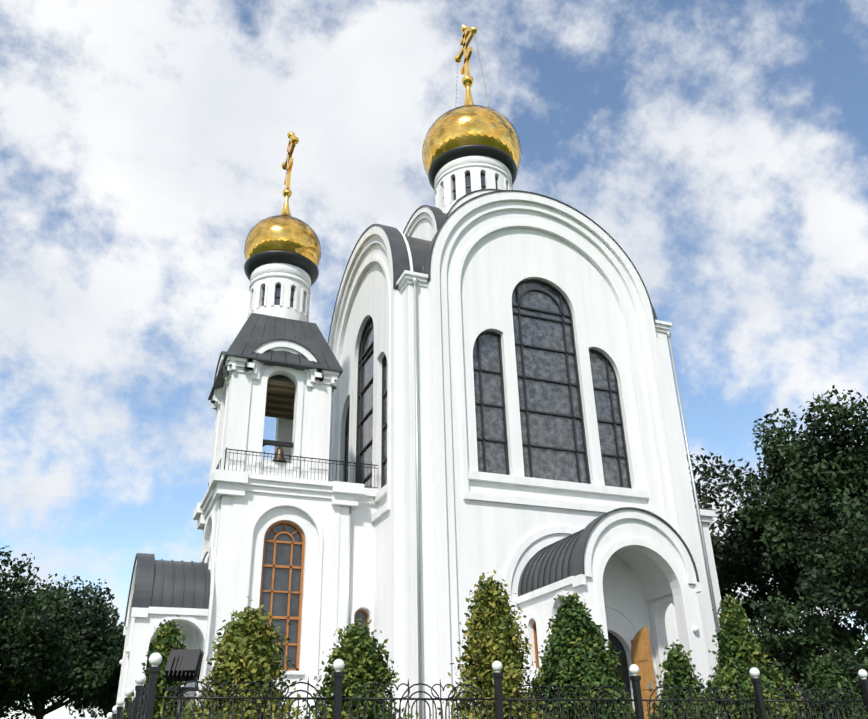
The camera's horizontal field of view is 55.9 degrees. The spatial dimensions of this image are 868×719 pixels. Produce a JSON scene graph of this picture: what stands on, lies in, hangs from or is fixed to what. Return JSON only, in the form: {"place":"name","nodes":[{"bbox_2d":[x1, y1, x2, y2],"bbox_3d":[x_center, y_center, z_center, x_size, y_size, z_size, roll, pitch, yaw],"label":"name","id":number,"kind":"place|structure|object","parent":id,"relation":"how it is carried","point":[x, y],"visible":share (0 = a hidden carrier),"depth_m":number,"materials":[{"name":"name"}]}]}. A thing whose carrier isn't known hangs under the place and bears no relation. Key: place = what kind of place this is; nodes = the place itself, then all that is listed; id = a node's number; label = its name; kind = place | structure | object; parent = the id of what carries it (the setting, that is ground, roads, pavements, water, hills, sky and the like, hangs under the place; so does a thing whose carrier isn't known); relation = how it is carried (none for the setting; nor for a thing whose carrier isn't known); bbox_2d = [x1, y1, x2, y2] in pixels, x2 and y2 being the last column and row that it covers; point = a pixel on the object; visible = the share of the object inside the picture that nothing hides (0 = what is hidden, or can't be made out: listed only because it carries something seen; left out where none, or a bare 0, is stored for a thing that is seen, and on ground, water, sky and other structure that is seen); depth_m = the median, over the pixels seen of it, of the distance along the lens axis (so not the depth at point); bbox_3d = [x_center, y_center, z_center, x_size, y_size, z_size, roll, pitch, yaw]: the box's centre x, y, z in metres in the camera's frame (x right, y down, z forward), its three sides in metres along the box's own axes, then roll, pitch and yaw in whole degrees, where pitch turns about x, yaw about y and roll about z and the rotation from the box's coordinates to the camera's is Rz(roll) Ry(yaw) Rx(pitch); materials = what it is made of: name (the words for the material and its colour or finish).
{"place":"outdoors","nodes":[
{"label":"outdoors","id":0,"kind":"place"},
{"bbox_2d":[0,0,867,718],"label":"sky","id":1,"kind":"structure","parent":0,"point":[722,145],"materials":[{"name":"blue"}]},
{"bbox_2d":[788,652,823,716],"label":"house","id":2,"kind":"structure","parent":0,"point":[798,683],"depth_m":57.95,"materials":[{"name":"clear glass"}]},
{"bbox_3d":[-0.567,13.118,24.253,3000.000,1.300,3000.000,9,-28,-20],"label":"ground","id":3,"kind":"structure","parent":0,"visible":0},
{"bbox_2d":[0,545,119,717],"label":"tree","id":4,"kind":"object","parent":3,"relation":"on","point":[21,656],"visible":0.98,"depth_m":41.47,"materials":[{"name":"green plant"}]},
{"bbox_2d":[0,569,185,718],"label":"tree","id":5,"kind":"object","parent":3,"relation":"on","point":[88,615],"visible":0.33,"depth_m":46.32,"materials":[{"name":"green plant"}]},
{"bbox_2d":[46,621,183,717],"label":"tree","id":6,"kind":"object","parent":3,"relation":"on","point":[54,701],"depth_m":54.98,"materials":[{"name":"green plant"}]},
{"bbox_2d":[120,615,197,718],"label":"bush","id":7,"kind":"object","parent":3,"relation":"on","point":[166,641],"visible":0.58,"depth_m":18.57,"materials":[{"name":"green plant"}]},
{"bbox_2d":[163,649,203,718],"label":"floodlight","id":8,"kind":"object","parent":3,"relation":"on","point":[182,665],"visible":0.88,"depth_m":14.27,"materials":[{"name":"black metal"}]},
{"bbox_2d":[165,596,331,718],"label":"bush","id":9,"kind":"object","parent":3,"relation":"on","point":[247,647],"visible":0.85,"depth_m":16.60,"materials":[{"name":"green plant"}]},
{"bbox_2d":[291,618,418,718],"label":"bush","id":10,"kind":"object","parent":3,"relation":"on","point":[358,652],"visible":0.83,"depth_m":17.45,"materials":[{"name":"green plant"}]},
{"bbox_2d":[104,653,867,718],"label":"fence","id":11,"kind":"object","parent":3,"relation":"on","point":[141,706],"visible":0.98,"depth_m":15.66,"materials":[{"name":"black metal"}]},
{"bbox_2d":[431,569,556,718],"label":"bush","id":12,"kind":"object","parent":3,"relation":"on","point":[491,633],"visible":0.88,"depth_m":18.57,"materials":[{"name":"green plant"}]},
{"bbox_2d":[520,591,650,718],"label":"bush","id":13,"kind":"object","parent":3,"relation":"on","point":[578,654],"visible":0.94,"depth_m":19.09,"materials":[{"name":"green plant"}]},
{"bbox_2d":[646,639,725,718],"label":"bush","id":14,"kind":"object","parent":3,"relation":"on","point":[677,665],"visible":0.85,"depth_m":19.96,"materials":[{"name":"green plant"}]},
{"bbox_2d":[700,593,804,718],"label":"bush","id":15,"kind":"object","parent":3,"relation":"on","point":[739,654],"visible":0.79,"depth_m":20.71,"materials":[{"name":"green plant"}]},
{"bbox_2d":[691,483,821,626],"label":"tree","id":16,"kind":"object","parent":3,"relation":"on","point":[734,567],"visible":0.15,"depth_m":42.06,"materials":[{"name":"green plant"}]},
{"bbox_2d":[686,385,867,624],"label":"tree","id":17,"kind":"object","parent":3,"relation":"on","point":[828,471],"visible":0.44,"depth_m":37.75,"materials":[{"name":"green plant"}]},
{"bbox_2d":[759,456,867,621],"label":"tree","id":18,"kind":"object","parent":3,"relation":"on","point":[838,565],"visible":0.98,"depth_m":29.22,"materials":[{"name":"green plant"}]},
{"bbox_2d":[789,653,867,718],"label":"bush","id":19,"kind":"object","parent":3,"relation":"on","point":[821,675],"visible":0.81,"depth_m":20.97,"materials":[{"name":"green plant"}]},
{"bbox_2d":[799,594,866,628],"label":"tree","id":20,"kind":"object","parent":3,"relation":"on","point":[855,609],"depth_m":47.13,"materials":[{"name":"green plant"}]},
{"bbox_2d":[820,647,867,718],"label":"tree","id":21,"kind":"object","parent":3,"relation":"on","point":[849,666],"visible":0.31,"depth_m":23.14,"materials":[{"name":"green plant"}]},
{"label":"paving","id":22,"kind":"structure","parent":0,"visible":0},
{"bbox_2d":[116,25,721,718],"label":"church","id":23,"kind":"structure","parent":22,"relation":"on","point":[468,393],"depth_m":31.53,"materials":[{"name":"paint"}]},
{"bbox_2d":[748,572,867,713],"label":"tree","id":24,"kind":"object","parent":22,"relation":"on","point":[823,633],"visible":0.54,"depth_m":28.29,"materials":[{"name":"green plant"}]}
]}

